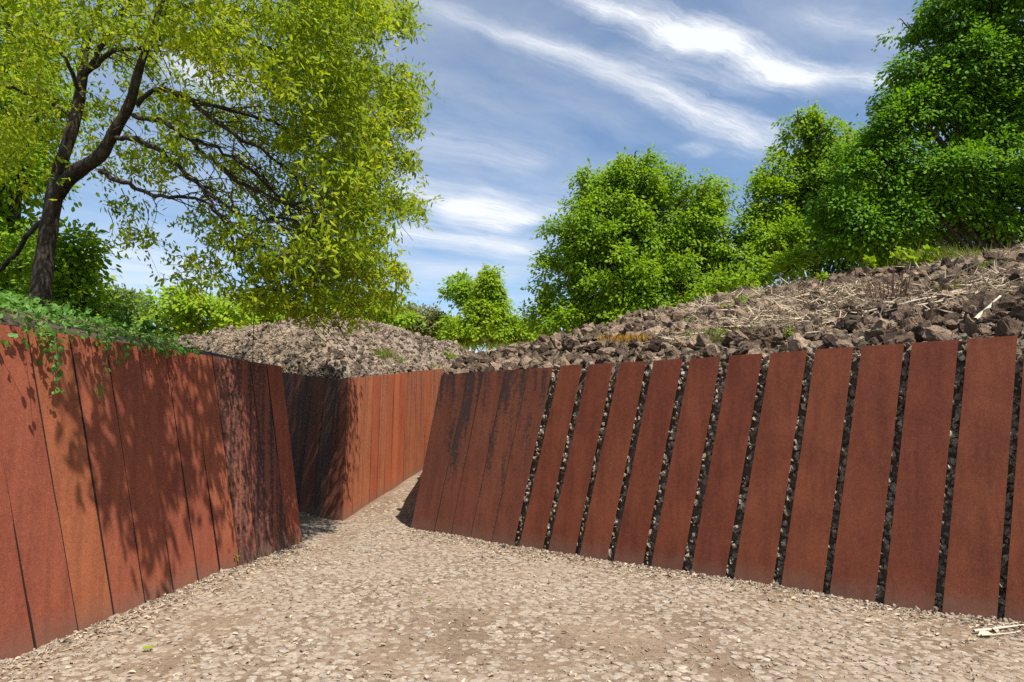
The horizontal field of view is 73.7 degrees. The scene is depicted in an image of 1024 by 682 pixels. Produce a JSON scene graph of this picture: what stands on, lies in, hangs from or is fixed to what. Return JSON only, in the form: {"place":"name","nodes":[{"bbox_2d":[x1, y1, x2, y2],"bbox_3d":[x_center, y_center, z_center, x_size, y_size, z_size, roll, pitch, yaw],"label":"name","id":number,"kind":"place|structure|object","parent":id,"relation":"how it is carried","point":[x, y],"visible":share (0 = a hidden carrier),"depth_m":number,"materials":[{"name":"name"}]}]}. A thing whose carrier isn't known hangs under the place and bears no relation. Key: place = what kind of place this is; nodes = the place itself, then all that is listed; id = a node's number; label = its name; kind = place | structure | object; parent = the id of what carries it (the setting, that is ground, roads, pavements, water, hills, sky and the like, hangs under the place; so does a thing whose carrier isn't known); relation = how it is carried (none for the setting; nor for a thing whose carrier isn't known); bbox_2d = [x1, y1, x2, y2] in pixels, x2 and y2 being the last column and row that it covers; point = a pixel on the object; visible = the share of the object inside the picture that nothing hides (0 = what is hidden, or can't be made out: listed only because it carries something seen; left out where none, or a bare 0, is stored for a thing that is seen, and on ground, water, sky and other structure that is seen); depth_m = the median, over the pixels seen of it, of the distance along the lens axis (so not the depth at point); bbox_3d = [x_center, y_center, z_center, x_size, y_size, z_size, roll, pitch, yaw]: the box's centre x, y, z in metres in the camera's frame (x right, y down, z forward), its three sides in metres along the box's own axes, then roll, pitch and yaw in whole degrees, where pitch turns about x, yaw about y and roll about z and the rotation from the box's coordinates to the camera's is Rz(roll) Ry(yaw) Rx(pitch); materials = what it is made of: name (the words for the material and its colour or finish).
{"place":"outdoors","nodes":[
{"label":"outdoors","id":0,"kind":"place"},
{"bbox_2d":[0,311,239,359],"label":"embankment","id":1,"kind":"structure","parent":0,"point":[7,320],"depth_m":6.01,"materials":[{"name":"plant"}]},
{"bbox_2d":[0,0,118,309],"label":"broadleaf tree","id":2,"kind":"object","parent":1,"relation":"on","point":[12,221],"visible":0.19,"depth_m":12.83,"materials":[{"name":"green plant"}]},
{"bbox_2d":[0,206,136,330],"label":"shrub","id":3,"kind":"object","parent":1,"relation":"on","point":[76,274],"visible":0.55,"depth_m":9.15,"materials":[{"name":"green plant"}]},
{"bbox_2d":[0,289,210,397],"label":"ivy","id":4,"kind":"object","parent":1,"relation":"on","point":[39,311],"visible":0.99,"depth_m":5.13,"materials":[{"name":"green plant"}]},
{"bbox_2d":[27,297,194,348],"bbox_3d":[-4.617,-0.006,7.622,2.225,1.029,1.048,-1,-7,6],"label":"shrub","id":5,"kind":"object","parent":1,"relation":"on","point":[150,326],"visible":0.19,"depth_m":7.62,"materials":[{"name":"green plant"}]},
{"bbox_2d":[0,0,445,375],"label":"leaning tree","id":6,"kind":"object","parent":1,"relation":"on","point":[347,189],"visible":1,"depth_m":7.56,"materials":[{"name":"green plant"}]},
{"bbox_2d":[0,472,1023,681],"bbox_3d":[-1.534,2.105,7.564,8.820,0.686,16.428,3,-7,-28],"label":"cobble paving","id":7,"kind":"structure","parent":0,"point":[878,661],"depth_m":5.12,"materials":[{"name":"gravel"}]},
{"bbox_2d":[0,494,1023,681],"bbox_3d":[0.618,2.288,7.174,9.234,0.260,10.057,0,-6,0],"label":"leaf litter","id":8,"kind":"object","parent":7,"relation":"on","point":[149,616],"visible":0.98,"depth_m":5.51,"materials":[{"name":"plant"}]},
{"bbox_2d":[973,624,1023,631],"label":"fallen stick","id":9,"kind":"object","parent":7,"relation":"on","point":[990,629],"visible":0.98,"depth_m":4.98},
{"bbox_2d":[0,470,1023,681],"bbox_3d":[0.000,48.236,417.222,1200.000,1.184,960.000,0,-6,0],"label":"ground","id":10,"kind":"structure","parent":0,"point":[656,652],"depth_m":4.96,"materials":[{"name":"gravel"}]},
{"bbox_2d":[92,283,158,329],"bbox_3d":[-21.045,0.745,35.877,5.048,8.097,4.217,0,-6,0],"label":"broadleaf tree","id":11,"kind":"object","parent":10,"relation":"on","point":[133,297],"visible":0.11,"depth_m":36.28,"materials":[{"name":"green plant"}]},
{"bbox_2d":[0,324,301,659],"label":"steel wall","id":12,"kind":"structure","parent":10,"relation":"on","point":[152,476],"depth_m":5.58,"materials":[{"name":"metal"}]},
{"bbox_2d":[121,281,261,337],"bbox_3d":[-12.495,0.724,27.062,6.152,6.155,3.698,2,-7,-15],"label":"shrub","id":13,"kind":"object","parent":10,"relation":"on","point":[183,313],"visible":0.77,"depth_m":26.58,"materials":[{"name":"green plant"}]},
{"bbox_2d":[132,280,303,325],"bbox_3d":[-13.943,0.762,32.980,8.712,7.444,3.654,0,-6,0],"label":"shrub","id":14,"kind":"object","parent":10,"relation":"on","point":[162,307],"visible":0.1,"depth_m":32.72,"materials":[{"name":"green plant"}]},
{"bbox_2d":[282,373,347,520],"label":"steel wall","id":15,"kind":"structure","parent":10,"relation":"on","point":[316,407],"depth_m":10.89,"materials":[{"name":"metal"}]},
{"bbox_2d":[177,316,474,378],"bbox_3d":[-6.552,1.425,20.907,11.903,3.144,20.131,0,-6,0],"label":"mound","id":16,"kind":"object","parent":10,"relation":"on","point":[324,350],"visible":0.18,"depth_m":14.86,"materials":[{"name":"soil"}]},
{"bbox_2d":[182,317,417,370],"bbox_3d":[-5.935,0.065,15.881,7.772,1.642,5.650,-1,-7,7],"label":"dry straw","id":17,"kind":"object","parent":16,"relation":"on","point":[296,331],"visible":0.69,"depth_m":14.73,"materials":[{"name":"plant"}]},
{"bbox_2d":[170,313,477,378],"bbox_3d":[-6.565,0.512,18.662,11.914,2.013,15.461,0,-6,0],"label":"rubble","id":18,"kind":"object","parent":16,"relation":"on","point":[357,370],"visible":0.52,"depth_m":14.33,"materials":[{"name":"stone"}]},
{"bbox_2d":[367,348,401,357],"bbox_3d":[-2.626,0.234,13.704,0.840,0.229,0.623,0,-6,0],"label":"grass patch","id":19,"kind":"object","parent":16,"relation":"on","point":[384,353],"visible":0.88,"depth_m":13.64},
{"bbox_2d":[330,287,425,330],"bbox_3d":[-6.317,0.744,30.095,5.231,6.804,3.139,3,-7,-22],"label":"shrub","id":20,"kind":"object","parent":10,"relation":"on","point":[413,320],"visible":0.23,"depth_m":30.09,"materials":[{"name":"green plant"}]},
{"bbox_2d":[342,369,442,520],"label":"steel wall","id":21,"kind":"structure","parent":10,"relation":"on","point":[389,422],"depth_m":12.28,"materials":[{"name":"metal"}]},
{"bbox_2d":[398,300,448,340],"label":"broadleaf tree","id":22,"kind":"object","parent":10,"relation":"on","point":[430,317],"visible":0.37,"depth_m":51.36,"materials":[{"name":"green plant"}]},
{"bbox_2d":[411,367,552,545],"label":"steel wall","id":23,"kind":"structure","parent":10,"relation":"on","point":[483,435],"depth_m":9.01,"materials":[{"name":"metal"}]},
{"bbox_2d":[423,267,551,350],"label":"broadleaf tree","id":24,"kind":"object","parent":10,"relation":"on","point":[460,287],"visible":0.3,"depth_m":50.33,"materials":[{"name":"green plant"}]},
{"bbox_2d":[433,263,548,350],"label":"broadleaf tree","id":25,"kind":"object","parent":10,"relation":"on","point":[488,317],"visible":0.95,"depth_m":43.71,"materials":[{"name":"green plant"}]},
{"bbox_2d":[519,364,581,549],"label":"steel slat","id":26,"kind":"object","parent":10,"relation":"on","point":[545,481],"visible":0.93,"depth_m":8.28,"materials":[{"name":"metal"}]},
{"bbox_2d":[548,363,612,555],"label":"steel slat","id":27,"kind":"object","parent":10,"relation":"on","point":[569,515],"visible":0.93,"depth_m":7.99,"materials":[{"name":"metal"}]},
{"bbox_2d":[580,361,645,559],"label":"steel slat","id":28,"kind":"object","parent":10,"relation":"on","point":[597,536],"visible":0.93,"depth_m":7.71,"materials":[{"name":"metal"}]},
{"bbox_2d":[512,143,778,336],"bbox_3d":[5.455,-2.100,27.316,10.988,11.869,6.483,0,-6,0],"label":"broadleaf tree","id":29,"kind":"object","parent":10,"relation":"on","point":[616,266],"visible":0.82,"depth_m":26.52,"materials":[{"name":"green plant"}]},
{"bbox_2d":[614,359,682,564],"bbox_3d":[1.470,1.356,7.433,0.795,2.317,0.225,0,-6,2],"label":"steel slat","id":30,"kind":"object","parent":10,"relation":"on","point":[645,473],"visible":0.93,"depth_m":7.43,"materials":[{"name":"metal"}]},
{"bbox_2d":[651,356,719,571],"bbox_3d":[1.810,1.324,7.150,0.763,2.315,0.233,0,-6,0],"label":"steel slat","id":31,"kind":"object","parent":10,"relation":"on","point":[680,494],"visible":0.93,"depth_m":7.14,"materials":[{"name":"metal"}]},
{"bbox_2d":[692,353,761,577],"bbox_3d":[2.150,1.290,6.862,0.758,2.320,0.235,0,-6,0],"label":"steel slat","id":32,"kind":"object","parent":10,"relation":"on","point":[715,532],"visible":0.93,"depth_m":6.86,"materials":[{"name":"metal"}]},
{"bbox_2d":[461,266,1023,611],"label":"mound","id":33,"kind":"object","parent":10,"relation":"on","point":[747,471],"visible":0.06,"depth_m":7.00,"materials":[{"name":"soil"}]},
{"bbox_2d":[451,338,532,353],"bbox_3d":[-0.141,0.107,14.670,3.056,0.220,1.942,0,-6,0],"label":"grass patch","id":34,"kind":"object","parent":33,"relation":"on","point":[497,346],"visible":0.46,"depth_m":14.35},
{"bbox_2d":[528,358,543,368],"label":"rock","id":35,"kind":"object","parent":33,"relation":"on","point":[533,363],"visible":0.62,"depth_m":8.86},
{"bbox_2d":[561,339,574,352],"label":"rock","id":36,"kind":"object","parent":33,"relation":"on","point":[568,345],"visible":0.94,"depth_m":9.82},
{"bbox_2d":[583,342,603,351],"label":"rock","id":37,"kind":"object","parent":33,"relation":"on","point":[594,346],"visible":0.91,"depth_m":9.47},
{"bbox_2d":[601,347,615,356],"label":"rock","id":38,"kind":"object","parent":33,"relation":"on","point":[610,351],"visible":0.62,"depth_m":8.85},
{"bbox_2d":[609,325,621,339],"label":"rock","id":39,"kind":"object","parent":33,"relation":"on","point":[614,330],"visible":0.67,"depth_m":9.80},
{"bbox_2d":[596,331,658,343],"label":"plants","id":40,"kind":"object","parent":33,"relation":"on","point":[629,337],"visible":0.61,"depth_m":9.18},
{"bbox_2d":[648,337,662,352],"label":"rock","id":41,"kind":"object","parent":33,"relation":"on","point":[653,346],"visible":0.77,"depth_m":8.47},
{"bbox_2d":[681,353,696,366],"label":"rock","id":42,"kind":"object","parent":33,"relation":"on","point":[685,363],"visible":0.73,"depth_m":7.44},
{"bbox_2d":[687,336,696,348],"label":"rock","id":43,"kind":"object","parent":33,"relation":"on","point":[691,344],"visible":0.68,"depth_m":8.09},
{"bbox_2d":[687,323,703,337],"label":"rock","id":44,"kind":"object","parent":33,"relation":"on","point":[698,325],"visible":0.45,"depth_m":8.58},
{"bbox_2d":[695,333,712,347],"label":"rock","id":45,"kind":"object","parent":33,"relation":"on","point":[702,339],"visible":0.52,"depth_m":7.94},
{"bbox_2d":[703,344,717,356],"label":"rock","id":46,"kind":"object","parent":33,"relation":"on","point":[710,350],"visible":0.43,"depth_m":7.38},
{"bbox_2d":[674,323,753,336],"bbox_3d":[2.623,-0.121,8.194,1.097,0.129,0.802,2,-7,-21],"label":"grass patch","id":47,"kind":"object","parent":33,"relation":"on","point":[717,333],"visible":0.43,"depth_m":8.12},
{"bbox_2d":[721,331,742,346],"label":"rock","id":48,"kind":"object","parent":33,"relation":"on","point":[729,337],"visible":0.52,"depth_m":7.71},
{"bbox_2d":[448,243,1023,373],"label":"rubble","id":49,"kind":"object","parent":33,"relation":"on","point":[472,362],"visible":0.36,"depth_m":9.50,"materials":[{"name":"stone"}]},
{"bbox_2d":[747,345,763,359],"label":"rock","id":50,"kind":"object","parent":33,"relation":"on","point":[756,349],"visible":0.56,"depth_m":6.99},
{"bbox_2d":[755,297,772,310],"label":"rock","id":51,"kind":"object","parent":33,"relation":"on","point":[764,302],"visible":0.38,"depth_m":9.03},
{"bbox_2d":[761,336,777,348],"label":"rock","id":52,"kind":"object","parent":33,"relation":"on","point":[768,342],"visible":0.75,"depth_m":7.26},
{"bbox_2d":[768,324,783,338],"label":"rock","id":53,"kind":"object","parent":33,"relation":"on","point":[774,330],"visible":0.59,"depth_m":7.46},
{"bbox_2d":[768,311,804,329],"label":"dead twigs","id":54,"kind":"object","parent":33,"relation":"on","point":[787,321],"visible":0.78,"depth_m":7.79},
{"bbox_2d":[786,333,807,351],"bbox_3d":[2.898,0.043,6.901,0.185,0.254,0.247,8,-8,-23],"label":"rock","id":55,"kind":"object","parent":33,"relation":"on","point":[797,342],"visible":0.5,"depth_m":6.88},
{"bbox_2d":[801,322,815,334],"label":"rock","id":56,"kind":"object","parent":33,"relation":"on","point":[809,327],"visible":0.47,"depth_m":7.53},
{"bbox_2d":[811,313,823,328],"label":"rock","id":57,"kind":"object","parent":33,"relation":"on","point":[817,318],"visible":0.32,"depth_m":7.84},
{"bbox_2d":[808,270,831,283],"bbox_3d":[5.081,-1.050,11.162,0.498,0.208,0.367,-2,-7,18],"label":"weed","id":58,"kind":"object","parent":33,"relation":"on","point":[822,275],"visible":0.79,"depth_m":11.12,"materials":[{"name":"green plant"}]},
{"bbox_2d":[624,240,1023,357],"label":"dry straw","id":59,"kind":"object","parent":33,"relation":"on","point":[995,277],"visible":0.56,"depth_m":8.55,"materials":[{"name":"plant"}]},
{"bbox_2d":[823,334,835,348],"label":"rock","id":60,"kind":"object","parent":33,"relation":"on","point":[829,340],"visible":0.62,"depth_m":6.74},
{"bbox_2d":[834,339,854,348],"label":"rock","id":61,"kind":"object","parent":33,"relation":"on","point":[839,343],"visible":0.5,"depth_m":6.45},
{"bbox_2d":[844,317,858,331],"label":"rock","id":62,"kind":"object","parent":33,"relation":"on","point":[850,323],"visible":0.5,"depth_m":7.33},
{"bbox_2d":[844,308,861,315],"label":"rock","id":63,"kind":"object","parent":33,"relation":"on","point":[850,311],"visible":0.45,"depth_m":7.91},
{"bbox_2d":[862,255,876,268],"bbox_3d":[6.041,-1.264,11.534,0.240,0.438,0.254,-5,-8,38],"label":"sapling","id":64,"kind":"object","parent":33,"relation":"on","point":[871,261],"visible":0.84,"depth_m":11.50,"materials":[{"name":"green plant"}]},
{"bbox_2d":[864,328,886,342],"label":"rock","id":65,"kind":"object","parent":33,"relation":"on","point":[869,334],"visible":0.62,"depth_m":6.64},
{"bbox_2d":[871,318,891,332],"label":"rock","id":66,"kind":"object","parent":33,"relation":"on","point":[883,324],"visible":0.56,"depth_m":6.81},
{"bbox_2d":[875,304,890,318],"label":"rock","id":67,"kind":"object","parent":33,"relation":"on","point":[880,306],"visible":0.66,"depth_m":7.67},
{"bbox_2d":[860,269,920,304],"bbox_3d":[4.550,-0.623,8.267,0.593,0.414,0.580,1,-7,-13],"label":"dead shrub","id":68,"kind":"object","parent":33,"relation":"on","point":[907,290],"visible":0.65,"depth_m":8.18,"materials":[{"name":"plant"}]},
{"bbox_2d":[882,330,907,344],"bbox_3d":[3.581,0.002,6.356,0.181,0.202,0.242,6,-9,-42],"label":"rock","id":69,"kind":"object","parent":33,"relation":"on","point":[886,337],"visible":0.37,"depth_m":6.36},
{"bbox_2d":[889,308,913,322],"bbox_3d":[4.155,-0.216,7.288,0.222,0.269,0.185,-5,11,19],"label":"rock","id":70,"kind":"object","parent":33,"relation":"on","point":[894,316],"visible":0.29,"depth_m":7.27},
{"bbox_2d":[888,331,915,343],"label":"rock","id":71,"kind":"object","parent":33,"relation":"on","point":[907,337],"visible":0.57,"depth_m":6.22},
{"bbox_2d":[889,241,939,266],"bbox_3d":[6.412,-1.298,10.945,0.859,0.498,0.746,0,-6,0],"label":"sapling","id":72,"kind":"object","parent":33,"relation":"on","point":[911,257],"visible":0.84,"depth_m":10.80,"materials":[{"name":"green plant"}]},
{"bbox_2d":[898,307,932,329],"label":"dead twigs","id":73,"kind":"object","parent":33,"relation":"on","point":[914,317],"visible":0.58,"depth_m":6.70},
{"bbox_2d":[911,324,925,342],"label":"rock","id":74,"kind":"object","parent":33,"relation":"on","point":[917,329],"visible":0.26,"depth_m":6.27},
{"bbox_2d":[918,325,953,341],"bbox_3d":[3.829,-0.048,6.162,0.270,0.222,0.185,37,2,23],"label":"rock","id":75,"kind":"object","parent":33,"relation":"on","point":[928,334],"visible":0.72,"depth_m":6.12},
{"bbox_2d":[931,314,944,325],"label":"rock","id":76,"kind":"object","parent":33,"relation":"on","point":[937,319],"visible":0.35,"depth_m":6.54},
{"bbox_2d":[887,241,995,266],"bbox_3d":[7.001,-1.397,11.077,1.801,0.330,1.298,0,-6,0],"label":"grass patch","id":77,"kind":"object","parent":33,"relation":"on","point":[934,257],"visible":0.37,"depth_m":10.80,"materials":[{"name":"plant"}]},
{"bbox_2d":[932,303,951,313],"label":"rock","id":78,"kind":"object","parent":33,"relation":"on","point":[943,306],"visible":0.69,"depth_m":6.78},
{"bbox_2d":[938,290,954,302],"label":"rock","id":79,"kind":"object","parent":33,"relation":"on","point":[945,292],"visible":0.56,"depth_m":7.60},
{"bbox_2d":[938,276,957,295],"bbox_3d":[5.005,-0.607,7.837,0.208,0.336,0.165,-22,-7,-36],"label":"rock","id":80,"kind":"object","parent":33,"relation":"on","point":[944,283],"visible":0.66,"depth_m":7.78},
{"bbox_2d":[941,312,961,328],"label":"rock","id":81,"kind":"object","parent":33,"relation":"on","point":[955,316],"visible":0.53,"depth_m":6.52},
{"bbox_2d":[952,300,963,313],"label":"rock","id":82,"kind":"object","parent":33,"relation":"on","point":[958,306],"visible":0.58,"depth_m":6.69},
{"bbox_2d":[960,299,978,313],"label":"rock","id":83,"kind":"object","parent":33,"relation":"on","point":[967,304],"visible":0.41,"depth_m":6.67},
{"bbox_2d":[935,247,1009,260],"bbox_3d":[7.195,-1.316,10.510,1.288,0.217,0.911,-1,-6,6],"label":"grass patch","id":84,"kind":"object","parent":33,"relation":"on","point":[964,254],"visible":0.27,"depth_m":10.37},
{"bbox_2d":[964,314,981,336],"bbox_3d":[4.144,-0.091,6.161,0.104,0.309,0.228,0,-4,-4],"label":"rock","id":85,"kind":"object","parent":33,"relation":"on","point":[972,326],"visible":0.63,"depth_m":6.12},
{"bbox_2d":[968,305,982,313],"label":"rock","id":86,"kind":"object","parent":33,"relation":"on","point":[974,309],"visible":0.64,"depth_m":6.61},
{"bbox_2d":[969,291,986,305],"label":"rock","id":87,"kind":"object","parent":33,"relation":"on","point":[979,296],"visible":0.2,"depth_m":6.72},
{"bbox_2d":[978,323,991,333],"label":"rock","id":88,"kind":"object","parent":33,"relation":"on","point":[986,327],"visible":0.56,"depth_m":6.10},
{"bbox_2d":[979,292,997,308],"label":"rock","id":89,"kind":"object","parent":33,"relation":"on","point":[987,299],"visible":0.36,"depth_m":6.53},
{"bbox_2d":[979,315,1000,323],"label":"rock","id":90,"kind":"object","parent":33,"relation":"on","point":[993,319],"visible":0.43,"depth_m":6.13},
{"bbox_2d":[982,251,1003,261],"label":"rock","id":91,"kind":"object","parent":33,"relation":"on","point":[991,256],"visible":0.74,"depth_m":9.14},
{"bbox_2d":[995,296,1016,310],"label":"rock","id":92,"kind":"object","parent":33,"relation":"on","point":[1005,302],"visible":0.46,"depth_m":6.30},
{"bbox_2d":[995,315,1023,337],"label":"rock","id":93,"kind":"object","parent":33,"relation":"on","point":[1006,326],"visible":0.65,"depth_m":5.80,"materials":[{"name":"stone"}]},
{"bbox_2d":[998,268,1021,279],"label":"rock","id":94,"kind":"object","parent":33,"relation":"on","point":[1009,271],"visible":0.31,"depth_m":7.51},
{"bbox_2d":[1000,271,1021,288],"bbox_3d":[5.284,-0.606,7.220,0.205,0.254,0.210,5,-8,-40],"label":"rock","id":95,"kind":"object","parent":33,"relation":"on","point":[1014,276],"visible":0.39,"depth_m":7.15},
{"bbox_2d":[1004,252,1023,260],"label":"rock","id":96,"kind":"object","parent":33,"relation":"on","point":[1012,256],"visible":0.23,"depth_m":9.06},
{"bbox_2d":[1009,301,1023,318],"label":"rock","id":97,"kind":"object","parent":33,"relation":"on","point":[1019,308],"visible":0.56,"depth_m":6.20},
{"bbox_2d":[1014,284,1023,300],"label":"rock","id":98,"kind":"object","parent":33,"relation":"on","point":[1020,291],"visible":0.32,"depth_m":6.44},
{"bbox_2d":[664,241,829,307],"bbox_3d":[7.180,0.091,21.447,5.233,6.354,3.601,-4,-7,29],"label":"shrub","id":99,"kind":"object","parent":10,"relation":"on","point":[730,282],"visible":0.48,"depth_m":21.14,"materials":[{"name":"green plant"}]},
{"bbox_2d":[514,330,1023,619],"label":"stones in gaps","id":100,"kind":"object","parent":10,"relation":"on","point":[897,438],"visible":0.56,"depth_m":6.49,"materials":[{"name":"stone"}]},
{"bbox_2d":[734,350,806,584],"bbox_3d":[2.484,1.255,6.580,0.753,2.325,0.256,0,-6,0],"label":"steel slat","id":101,"kind":"object","parent":10,"relation":"on","point":[760,533],"visible":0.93,"depth_m":6.58,"materials":[{"name":"metal"}]},
{"bbox_2d":[724,96,890,283],"bbox_3d":[12.275,-2.897,26.760,8.070,13.317,5.503,0,-6,0],"label":"broadleaf tree","id":102,"kind":"object","parent":10,"relation":"on","point":[769,228],"visible":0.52,"depth_m":26.32,"materials":[{"name":"green plant"}]},
{"bbox_2d":[781,347,852,592],"bbox_3d":[2.814,1.221,6.303,0.725,2.331,0.267,0,-6,0],"label":"steel slat","id":103,"kind":"object","parent":10,"relation":"on","point":[809,535],"visible":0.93,"depth_m":6.30,"materials":[{"name":"metal"}]},
{"bbox_2d":[830,343,903,602],"bbox_3d":[3.134,1.190,6.037,0.721,2.332,0.275,0,-6,0],"label":"steel slat","id":104,"kind":"object","parent":10,"relation":"on","point":[859,537],"visible":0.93,"depth_m":6.04,"materials":[{"name":"metal"}]},
{"bbox_2d":[792,0,1023,272],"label":"broadleaf tree","id":105,"kind":"object","parent":10,"relation":"on","point":[966,81],"visible":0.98,"depth_m":19.29,"materials":[{"name":"green plant"}]},
{"bbox_2d":[799,221,1020,277],"bbox_3d":[14.807,-0.672,22.351,10.656,8.143,4.114,0,-6,0],"label":"shrub","id":106,"kind":"object","parent":10,"relation":"on","point":[841,269],"visible":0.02,"depth_m":22.80,"materials":[{"name":"green plant"}]},
{"bbox_2d":[884,339,957,610],"bbox_3d":[3.456,1.157,5.769,0.680,2.338,0.270,1,-7,-7],"label":"steel slat","id":107,"kind":"object","parent":10,"relation":"on","point":[911,579],"visible":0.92,"depth_m":5.76,"materials":[{"name":"metal"}]},
{"bbox_2d":[942,335,1017,620],"bbox_3d":[3.772,1.126,5.505,0.669,2.341,0.273,1,-7,-7],"label":"steel slat","id":108,"kind":"object","parent":10,"relation":"on","point":[972,577],"visible":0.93,"depth_m":5.50,"materials":[{"name":"metal"}]},
{"bbox_2d":[1004,363,1023,621],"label":"steel slat","id":109,"kind":"object","parent":10,"relation":"on","point":[1014,606],"visible":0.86,"depth_m":5.27,"materials":[{"name":"metal"}]},
{"bbox_2d":[0,0,1023,352],"label":"sky","id":110,"kind":"structure","parent":0,"point":[533,90],"materials":[{"name":"blue"}]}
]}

